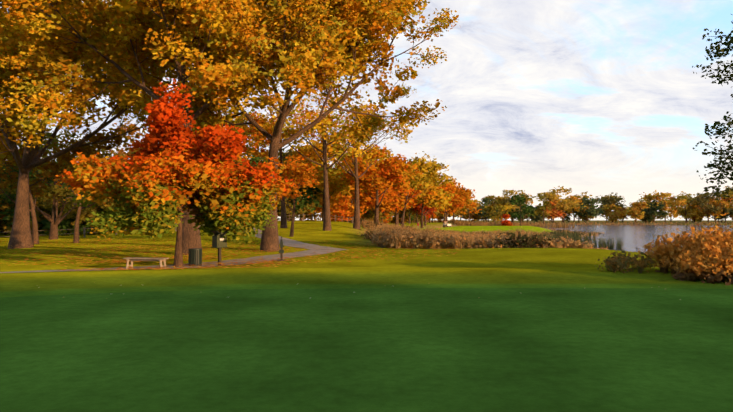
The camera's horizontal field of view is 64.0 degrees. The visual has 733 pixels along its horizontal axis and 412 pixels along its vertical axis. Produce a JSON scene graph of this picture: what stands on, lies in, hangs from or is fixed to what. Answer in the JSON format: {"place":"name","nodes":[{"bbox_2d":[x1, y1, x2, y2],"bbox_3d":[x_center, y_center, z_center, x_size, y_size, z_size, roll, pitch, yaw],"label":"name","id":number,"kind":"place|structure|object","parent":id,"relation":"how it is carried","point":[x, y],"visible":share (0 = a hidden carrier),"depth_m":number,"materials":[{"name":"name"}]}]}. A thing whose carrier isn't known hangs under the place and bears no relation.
{"place":"outdoors","nodes":[
{"label":"outdoors","id":0,"kind":"place"},
{"bbox_2d":[0,249,340,272],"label":"cart path","id":1,"kind":"structure","parent":0,"point":[287,255],"depth_m":26.11,"materials":[{"name":"grey concrete"}]},
{"bbox_2d":[123,257,168,268],"bbox_3d":[-8.216,2.154,21.872,1.650,0.444,0.400,0,-1,11],"label":"bench","id":2,"kind":"object","parent":1,"relation":"on","point":[132,259],"visible":0.9,"depth_m":21.84,"materials":[{"name":"brown wood"}]},
{"bbox_2d":[188,248,201,265],"bbox_3d":[-6.887,2.067,23.591,0.553,0.720,0.553,0,-1,-1],"label":"trash bin","id":3,"kind":"object","parent":1,"relation":"on","point":[194,256],"visible":0.92,"depth_m":23.39,"materials":[{"name":"green metal"}]},
{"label":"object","id":4,"kind":"object","parent":1,"relation":"on","visible":0},
{"bbox_2d":[279,237,283,259],"bbox_3d":[-3.864,1.944,26.669,0.220,1.100,0.239,0,-1,-11],"label":"ball washer post","id":5,"kind":"object","parent":4,"relation":"on","point":[281,251],"visible":0.9,"depth_m":26.66,"materials":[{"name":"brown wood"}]},
{"bbox_2d":[236,225,345,249],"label":"cart path","id":6,"kind":"structure","parent":0,"point":[288,242],"depth_m":39.60,"materials":[{"name":"grey concrete"}]},
{"bbox_2d":[0,288,732,411],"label":"green lawn","id":7,"kind":"structure","parent":0,"point":[469,350],"depth_m":7.87,"materials":[{"name":"green plant"}]},
{"bbox_2d":[0,220,732,297],"bbox_3d":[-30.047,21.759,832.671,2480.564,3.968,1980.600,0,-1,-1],"label":"terrain","id":8,"kind":"structure","parent":0,"point":[521,268],"depth_m":22.10,"materials":[{"name":"green plant"}]},
{"bbox_2d":[0,202,14,227],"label":"tree","id":9,"kind":"object","parent":8,"relation":"on","point":[3,208],"visible":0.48,"depth_m":63.79,"materials":[{"name":"green plant"}]},
{"bbox_2d":[0,167,18,216],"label":"green tree","id":10,"kind":"object","parent":8,"relation":"on","point":[8,199],"visible":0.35,"depth_m":54.15,"materials":[{"name":"green plant"}]},
{"bbox_2d":[0,188,46,234],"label":"woods shrub","id":11,"kind":"object","parent":8,"relation":"on","point":[5,233],"depth_m":76.48,"materials":[{"name":"green plant"}]},
{"bbox_2d":[0,196,68,233],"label":"understory shrub","id":12,"kind":"object","parent":8,"relation":"on","point":[41,218],"visible":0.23,"depth_m":65.83,"materials":[{"name":"green plant"}]},
{"bbox_2d":[0,166,72,228],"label":"understory shrub","id":13,"kind":"object","parent":8,"relation":"on","point":[8,217],"visible":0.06,"depth_m":64.31,"materials":[{"name":"green plant"}]},
{"bbox_2d":[0,138,75,234],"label":"tree","id":14,"kind":"object","parent":8,"relation":"on","point":[45,172],"visible":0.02,"depth_m":74.49,"materials":[{"name":"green plant"}]},
{"bbox_2d":[0,135,88,243],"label":"bronze tree","id":15,"kind":"object","parent":8,"relation":"on","point":[32,183],"visible":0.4,"depth_m":47.38,"materials":[{"name":"brown plant"}]},
{"bbox_2d":[0,128,123,239],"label":"green tree","id":16,"kind":"object","parent":8,"relation":"on","point":[54,219],"visible":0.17,"depth_m":57.16,"materials":[{"name":"green plant"}]},
{"bbox_2d":[31,181,101,235],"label":"understory shrub","id":17,"kind":"object","parent":8,"relation":"on","point":[64,224],"visible":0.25,"depth_m":65.58,"materials":[{"name":"green plant"}]},
{"bbox_2d":[32,123,138,242],"bbox_3d":[-21.799,-1.726,46.061,8.756,9.444,7.269,1,-2,-44],"label":"bronze tree","id":18,"kind":"object","parent":8,"relation":"on","point":[54,167],"visible":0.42,"depth_m":45.02,"materials":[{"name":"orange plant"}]},
{"bbox_2d":[60,196,123,234],"bbox_3d":[-30.817,0.714,67.431,9.082,6.332,7.535,1,-2,-42],"label":"understory shrub","id":19,"kind":"object","parent":8,"relation":"on","point":[85,213],"visible":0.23,"depth_m":64.46,"materials":[{"name":"green plant"}]},
{"bbox_2d":[0,0,200,248],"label":"oak tree","id":20,"kind":"object","parent":8,"relation":"on","point":[20,234],"visible":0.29,"depth_m":39.41,"materials":[{"name":"orange plant"}]},
{"bbox_2d":[86,118,152,229],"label":"tree","id":21,"kind":"object","parent":8,"relation":"on","point":[122,150],"visible":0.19,"depth_m":73.77,"materials":[{"name":"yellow plant"}]},
{"bbox_2d":[0,215,294,236],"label":"fence rail","id":22,"kind":"object","parent":8,"relation":"on","point":[107,231],"visible":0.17,"depth_m":59.36,"materials":[{"name":"brown wood"}]},
{"bbox_2d":[0,0,316,254],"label":"oak tree","id":23,"kind":"object","parent":8,"relation":"on","point":[183,20],"visible":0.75,"depth_m":30.62,"materials":[{"name":"orange plant"}]},
{"bbox_2d":[55,78,294,266],"bbox_3d":[-7.379,-1.171,23.490,7.752,7.304,7.804,-1,-2,33],"label":"maple tree","id":24,"kind":"object","parent":8,"relation":"on","point":[201,179],"visible":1,"depth_m":21.97,"materials":[{"name":"orange plant"}]},
{"bbox_2d":[211,230,228,265],"bbox_3d":[-5.939,1.715,23.711,0.400,1.451,0.610,-1,-2,37],"label":"sign post","id":25,"kind":"object","parent":8,"relation":"on","point":[219,241],"visible":0.81,"depth_m":23.61,"materials":[{"name":"grey metal"}]},
{"bbox_2d":[203,106,284,161],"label":"yellow tree","id":26,"kind":"object","parent":8,"relation":"on","point":[252,142],"visible":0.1,"depth_m":66.48,"materials":[{"name":"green plant"}]},
{"bbox_2d":[226,155,284,231],"bbox_3d":[-10.837,-1.104,54.848,6.764,7.486,6.159,0,-1,-1],"label":"tree","id":27,"kind":"object","parent":8,"relation":"on","point":[256,159],"visible":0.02,"depth_m":54.83,"materials":[{"name":"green plant"}]},
{"bbox_2d":[228,108,305,173],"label":"tree","id":28,"kind":"object","parent":8,"relation":"on","point":[283,153],"depth_m":75.03,"materials":[{"name":"orange plant"}]},
{"bbox_2d":[261,197,301,219],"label":"tree","id":29,"kind":"object","parent":8,"relation":"on","point":[288,210],"visible":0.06,"depth_m":79.24,"materials":[{"name":"green plant"}]},
{"bbox_2d":[232,105,337,227],"bbox_3d":[-9.054,-4.375,63.723,11.999,13.661,12.690,0,-1,-1],"label":"orange tree","id":30,"kind":"object","parent":8,"relation":"on","point":[257,119],"visible":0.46,"depth_m":63.21,"materials":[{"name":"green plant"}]},
{"bbox_2d":[263,155,318,236],"bbox_3d":[-6.520,-0.834,50.040,5.251,7.044,6.252,0,-1,-1],"label":"tree","id":31,"kind":"object","parent":8,"relation":"on","point":[303,171],"visible":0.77,"depth_m":49.35,"materials":[{"name":"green plant"}]},
{"bbox_2d":[260,148,322,220],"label":"tree","id":32,"kind":"object","parent":8,"relation":"on","point":[304,181],"visible":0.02,"depth_m":88.72,"materials":[{"name":"orange plant"}]},
{"bbox_2d":[277,200,315,220],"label":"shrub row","id":33,"kind":"object","parent":8,"relation":"on","point":[305,209],"visible":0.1,"depth_m":93.87,"materials":[{"name":"green plant"}]},
{"bbox_2d":[277,177,323,220],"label":"woods shrub","id":34,"kind":"object","parent":8,"relation":"on","point":[305,200],"visible":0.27,"depth_m":81.48,"materials":[{"name":"green plant"}]},
{"bbox_2d":[162,0,458,250],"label":"oak tree","id":35,"kind":"object","parent":8,"relation":"on","point":[343,31],"visible":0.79,"depth_m":31.61,"materials":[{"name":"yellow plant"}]},
{"bbox_2d":[249,84,384,230],"bbox_3d":[-4.380,-5.446,59.946,12.984,16.017,12.609,1,-1,-25],"label":"tree","id":36,"kind":"object","parent":8,"relation":"on","point":[321,130],"visible":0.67,"depth_m":59.41,"materials":[{"name":"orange plant"}]},
{"bbox_2d":[297,194,344,221],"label":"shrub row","id":37,"kind":"object","parent":8,"relation":"on","point":[307,215],"visible":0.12,"depth_m":120.66,"materials":[{"name":"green plant"}]},
{"bbox_2d":[286,138,358,220],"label":"tree","id":38,"kind":"object","parent":8,"relation":"on","point":[336,183],"visible":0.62,"depth_m":81.70,"materials":[{"name":"orange plant"}]},
{"bbox_2d":[303,214,362,222],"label":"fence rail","id":39,"kind":"object","parent":8,"relation":"on","point":[331,218],"visible":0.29,"depth_m":93.97,"materials":[{"name":"brown wood"}]},
{"bbox_2d":[308,192,367,221],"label":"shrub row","id":40,"kind":"object","parent":8,"relation":"on","point":[340,207],"visible":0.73,"depth_m":107.37,"materials":[{"name":"orange plant"}]},
{"bbox_2d":[0,224,680,299],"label":"fallen leaves","id":41,"kind":"object","parent":8,"relation":"on","point":[185,256],"visible":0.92,"depth_m":28.56,"materials":[{"name":"orange leaves"}]},
{"bbox_2d":[330,160,372,222],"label":"tree","id":42,"kind":"object","parent":8,"relation":"on","point":[348,193],"visible":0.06,"depth_m":119.25,"materials":[{"name":"orange plant"}]},
{"bbox_2d":[304,99,418,228],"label":"tree","id":43,"kind":"object","parent":8,"relation":"on","point":[356,152],"visible":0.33,"depth_m":67.66,"materials":[{"name":"orange plant"}]},
{"bbox_2d":[346,208,385,224],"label":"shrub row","id":44,"kind":"object","parent":8,"relation":"on","point":[371,214],"visible":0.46,"depth_m":134.11,"materials":[{"name":"green plant"}]},
{"bbox_2d":[328,144,423,224],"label":"tree","id":45,"kind":"object","parent":8,"relation":"on","point":[397,166],"visible":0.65,"depth_m":77.26,"materials":[{"name":"orange plant"}]},
{"bbox_2d":[347,162,411,216],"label":"tree","id":46,"kind":"object","parent":8,"relation":"on","point":[382,208],"visible":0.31,"depth_m":93.29,"materials":[{"name":"orange plant"}]},
{"bbox_2d":[369,210,392,223],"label":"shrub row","id":47,"kind":"object","parent":8,"relation":"on","point":[386,216],"visible":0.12,"depth_m":163.51,"materials":[{"name":"orange plant"}]},
{"bbox_2d":[379,187,421,223],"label":"tree","id":48,"kind":"object","parent":8,"relation":"on","point":[408,205],"visible":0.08,"depth_m":126.56,"materials":[{"name":"orange plant"}]},
{"bbox_2d":[389,214,412,222],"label":"shrub row","id":49,"kind":"object","parent":8,"relation":"on","point":[406,219],"visible":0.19,"depth_m":207.82,"materials":[{"name":"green plant"}]},
{"bbox_2d":[398,204,416,223],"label":"tree","id":50,"kind":"object","parent":8,"relation":"on","point":[401,213],"visible":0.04,"depth_m":186.33,"materials":[{"name":"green plant"}]},
{"bbox_2d":[406,205,434,222],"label":"tree","id":51,"kind":"object","parent":8,"relation":"on","point":[414,211],"visible":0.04,"depth_m":222.46,"materials":[{"name":"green plant"}]},
{"bbox_2d":[392,151,456,227],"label":"tree","id":52,"kind":"object","parent":8,"relation":"on","point":[432,167],"visible":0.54,"depth_m":109.57,"materials":[{"name":"orange plant"}]},
{"bbox_2d":[409,200,439,225],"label":"tree","id":53,"kind":"object","parent":8,"relation":"on","point":[425,208],"visible":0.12,"depth_m":180.40,"materials":[{"name":"red plant"}]},
{"bbox_2d":[423,212,437,221],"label":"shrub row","id":54,"kind":"object","parent":8,"relation":"on","point":[435,216],"visible":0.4,"depth_m":300.25,"materials":[{"name":"orange plant"}]},
{"bbox_2d":[414,172,453,227],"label":"tree","id":55,"kind":"object","parent":8,"relation":"on","point":[444,188],"visible":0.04,"depth_m":152.11,"materials":[{"name":"orange plant"}]},
{"bbox_2d":[412,174,456,227],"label":"tree","id":56,"kind":"object","parent":8,"relation":"on","point":[435,199],"visible":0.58,"depth_m":138.74,"materials":[{"name":"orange plant"}]},
{"bbox_2d":[435,210,456,216],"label":"tree","id":57,"kind":"object","parent":8,"relation":"on","point":[438,213],"visible":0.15,"depth_m":349.29,"materials":[{"name":"orange plant"}]},
{"bbox_2d":[435,191,461,221],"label":"tree","id":58,"kind":"object","parent":8,"relation":"on","point":[450,212],"visible":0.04,"depth_m":217.71,"materials":[{"name":"orange plant"}]},
{"bbox_2d":[433,176,475,226],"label":"tree","id":59,"kind":"object","parent":8,"relation":"on","point":[459,195],"visible":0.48,"depth_m":194.33,"materials":[{"name":"orange plant"}]},
{"bbox_2d":[453,188,474,218],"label":"tree","id":60,"kind":"object","parent":8,"relation":"on","point":[470,200],"visible":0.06,"depth_m":251.53,"materials":[{"name":"orange plant"}]},
{"bbox_2d":[454,206,476,220],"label":"tree","id":61,"kind":"object","parent":8,"relation":"on","point":[467,212],"visible":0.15,"depth_m":345.48,"materials":[{"name":"orange plant"}]},
{"bbox_2d":[457,186,474,204],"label":"tree","id":62,"kind":"object","parent":8,"relation":"on","point":[462,187],"visible":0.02,"depth_m":280.63,"materials":[{"name":"orange plant"}]},
{"bbox_2d":[457,199,481,220],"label":"tree","id":63,"kind":"object","parent":8,"relation":"on","point":[472,205],"visible":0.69,"depth_m":310.12,"materials":[{"name":"orange plant"}]},
{"bbox_2d":[462,199,482,221],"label":"tree","id":64,"kind":"object","parent":8,"relation":"on","point":[473,217],"visible":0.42,"depth_m":355.52,"materials":[{"name":"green plant"}]},
{"bbox_2d":[357,218,608,249],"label":"reeds","id":65,"kind":"object","parent":8,"relation":"on","point":[428,231],"visible":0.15,"depth_m":38.97,"materials":[{"name":"brown plant"}]},
{"bbox_2d":[471,197,496,221],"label":"tree","id":66,"kind":"object","parent":8,"relation":"on","point":[485,201],"visible":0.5,"depth_m":340.12,"materials":[{"name":"green plant"}]},
{"bbox_2d":[476,195,500,221],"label":"tree","id":67,"kind":"object","parent":8,"relation":"on","point":[491,197],"visible":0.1,"depth_m":362.87,"materials":[{"name":"green plant"}]},
{"bbox_2d":[481,204,508,220],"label":"tree","id":68,"kind":"object","parent":8,"relation":"on","point":[497,214],"visible":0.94,"depth_m":260.16,"materials":[{"name":"green plant"}]},
{"bbox_2d":[490,203,514,222],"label":"tree","id":69,"kind":"object","parent":8,"relation":"on","point":[505,207],"visible":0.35,"depth_m":288.97,"materials":[{"name":"yellow plant"}]},
{"bbox_2d":[497,214,514,225],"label":"tree","id":70,"kind":"object","parent":8,"relation":"on","point":[505,222],"visible":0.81,"depth_m":198.99,"materials":[{"name":"red plant"}]},
{"bbox_2d":[494,196,521,219],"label":"tree","id":71,"kind":"object","parent":8,"relation":"on","point":[502,202],"visible":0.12,"depth_m":352.99,"materials":[{"name":"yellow plant"}]},
{"bbox_2d":[492,190,533,221],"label":"tree","id":72,"kind":"object","parent":8,"relation":"on","point":[505,195],"visible":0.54,"depth_m":353.48,"materials":[{"name":"yellow plant"}]},
{"bbox_2d":[503,193,532,219],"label":"tree","id":73,"kind":"object","parent":8,"relation":"on","point":[508,199],"visible":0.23,"depth_m":346.67,"materials":[{"name":"green plant"}]},
{"bbox_2d":[507,194,535,225],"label":"tree","id":74,"kind":"object","parent":8,"relation":"on","point":[518,199],"visible":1,"depth_m":239.92,"materials":[{"name":"green plant"}]},
{"bbox_2d":[515,203,534,222],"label":"tree","id":75,"kind":"object","parent":8,"relation":"on","point":[522,207],"visible":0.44,"depth_m":298.95,"materials":[{"name":"green plant"}]},
{"bbox_2d":[530,207,547,222],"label":"tree","id":76,"kind":"object","parent":8,"relation":"on","point":[535,218],"visible":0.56,"depth_m":347.45,"materials":[{"name":"green plant"}]},
{"bbox_2d":[533,200,554,223],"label":"tree","id":77,"kind":"object","parent":8,"relation":"on","point":[543,207],"visible":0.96,"depth_m":318.29,"materials":[{"name":"yellow plant"}]},
{"bbox_2d":[534,190,571,222],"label":"tree","id":78,"kind":"object","parent":8,"relation":"on","point":[554,197],"visible":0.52,"depth_m":348.81,"materials":[{"name":"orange plant"}]},
{"bbox_2d":[540,200,566,221],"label":"tree","id":79,"kind":"object","parent":8,"relation":"on","point":[554,213],"visible":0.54,"depth_m":346.36,"materials":[{"name":"orange plant"}]},
{"bbox_2d":[539,186,581,221],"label":"tree","id":80,"kind":"object","parent":8,"relation":"on","point":[565,206],"visible":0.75,"depth_m":349.34,"materials":[{"name":"orange plant"}]},
{"bbox_2d":[558,211,574,221],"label":"tree","id":81,"kind":"object","parent":8,"relation":"on","point":[566,218],"visible":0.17,"depth_m":387.04,"materials":[{"name":"green plant"}]},
{"bbox_2d":[419,218,732,227],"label":"shore","id":82,"kind":"structure","parent":8,"relation":"on","point":[493,223],"depth_m":271.44,"materials":[{"name":"green plant"}]},
{"bbox_2d":[561,191,593,221],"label":"tree","id":83,"kind":"object","parent":8,"relation":"on","point":[581,195],"visible":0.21,"depth_m":381.26,"materials":[{"name":"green plant"}]},
{"bbox_2d":[562,195,593,222],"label":"tree","id":84,"kind":"object","parent":8,"relation":"on","point":[573,198],"visible":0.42,"depth_m":358.39,"materials":[{"name":"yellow plant"}]},
{"bbox_2d":[575,215,596,221],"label":"tree","id":85,"kind":"object","parent":8,"relation":"on","point":[585,218],"visible":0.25,"depth_m":386.76,"materials":[{"name":"green plant"}]},
{"bbox_2d":[573,196,604,222],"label":"tree","id":86,"kind":"object","parent":8,"relation":"on","point":[587,202],"visible":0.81,"depth_m":355.76,"materials":[{"name":"green plant"}]},
{"bbox_2d":[592,195,625,220],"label":"tree","id":87,"kind":"object","parent":8,"relation":"on","point":[608,199],"visible":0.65,"depth_m":374.59,"materials":[{"name":"green plant"}]},
{"bbox_2d":[600,204,623,222],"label":"tree","id":88,"kind":"object","parent":8,"relation":"on","point":[610,215],"visible":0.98,"depth_m":357.80,"materials":[{"name":"yellow plant"}]},
{"bbox_2d":[600,192,628,221],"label":"tree","id":89,"kind":"object","parent":8,"relation":"on","point":[623,205],"visible":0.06,"depth_m":391.14,"materials":[{"name":"green plant"}]},
{"bbox_2d":[612,207,627,221],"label":"tree","id":90,"kind":"object","parent":8,"relation":"on","point":[624,216],"visible":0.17,"depth_m":375.81,"materials":[{"name":"brown plant"}]},
{"bbox_2d":[622,201,649,220],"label":"tree","id":91,"kind":"object","parent":8,"relation":"on","point":[634,212],"visible":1,"depth_m":345.00,"materials":[{"name":"yellow plant"}]},
{"bbox_2d":[640,205,656,222],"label":"tree","id":92,"kind":"object","parent":8,"relation":"on","point":[655,216],"visible":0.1,"depth_m":365.05,"materials":[{"name":"green plant"}]},
{"bbox_2d":[641,199,667,222],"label":"tree","id":93,"kind":"object","parent":8,"relation":"on","point":[653,211],"visible":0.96,"depth_m":348.36,"materials":[{"name":"green plant"}]},
{"bbox_2d":[594,223,732,284],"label":"ornamental bush heads","id":94,"kind":"object","parent":8,"relation":"on","point":[690,271],"visible":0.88,"depth_m":17.33,"materials":[{"name":"leaves"},{"name":"twigs"}]},
{"bbox_2d":[639,190,687,222],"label":"tree","id":95,"kind":"object","parent":8,"relation":"on","point":[657,196],"visible":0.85,"depth_m":351.40,"materials":[{"name":"orange plant"}]},
{"bbox_2d":[656,195,683,222],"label":"tree","id":96,"kind":"object","parent":8,"relation":"on","point":[659,217],"visible":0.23,"depth_m":372.75,"materials":[{"name":"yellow plant"}]},
{"bbox_2d":[612,227,732,282],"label":"bush","id":97,"kind":"object","parent":8,"relation":"on","point":[676,262],"visible":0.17,"depth_m":17.72,"materials":[{"name":"plant"}]},
{"bbox_2d":[671,191,707,222],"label":"tree","id":98,"kind":"object","parent":8,"relation":"on","point":[685,209],"visible":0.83,"depth_m":360.79,"materials":[{"name":"yellow plant"}]},
{"bbox_2d":[679,200,701,221],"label":"tree","id":99,"kind":"object","parent":8,"relation":"on","point":[697,208],"visible":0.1,"depth_m":368.02,"materials":[{"name":"brown plant"}]},
{"bbox_2d":[680,204,704,221],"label":"tree","id":100,"kind":"object","parent":8,"relation":"on","point":[703,216],"visible":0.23,"depth_m":370.29,"materials":[{"name":"brown plant"}]},
{"bbox_2d":[687,193,732,221],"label":"tree","id":101,"kind":"object","parent":8,"relation":"on","point":[700,200],"visible":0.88,"depth_m":351.81,"materials":[{"name":"brown plant"}]},
{"bbox_2d":[692,14,732,201],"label":"tree","id":102,"kind":"object","parent":8,"relation":"on","point":[727,43],"visible":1,"depth_m":25.38,"materials":[{"name":"green plant"}]},
{"bbox_2d":[700,199,729,222],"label":"tree","id":103,"kind":"object","parent":8,"relation":"on","point":[710,214],"visible":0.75,"depth_m":354.72,"materials":[{"name":"orange plant"}]},
{"bbox_2d":[712,208,732,222],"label":"tree","id":104,"kind":"object","parent":8,"relation":"on","point":[725,216],"visible":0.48,"depth_m":361.69,"materials":[{"name":"brown plant"}]},
{"bbox_2d":[714,195,732,221],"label":"tree","id":105,"kind":"object","parent":8,"relation":"on","point":[725,201],"visible":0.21,"depth_m":380.05,"materials":[{"name":"brown plant"}]},
{"bbox_2d":[717,186,732,216],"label":"tree","id":106,"kind":"object","parent":8,"relation":"on","point":[731,194],"visible":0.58,"depth_m":352.28,"materials":[{"name":"brown plant"}]},
{"bbox_2d":[0,0,732,219],"label":"sky","id":107,"kind":"structure","parent":0,"point":[597,97],"materials":[{"name":"white"}]},
{"bbox_2d":[541,225,732,252],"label":"pond water","id":108,"kind":"structure","parent":0,"point":[634,237],"depth_m":138.51,"materials":[{"name":"grey liquid"}]},
{"bbox_2d":[490,229,623,249],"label":"pond reeds","id":109,"kind":"object","parent":108,"relation":"in","point":[575,235],"visible":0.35,"depth_m":58.46,"materials":[{"name":"brown plant"}]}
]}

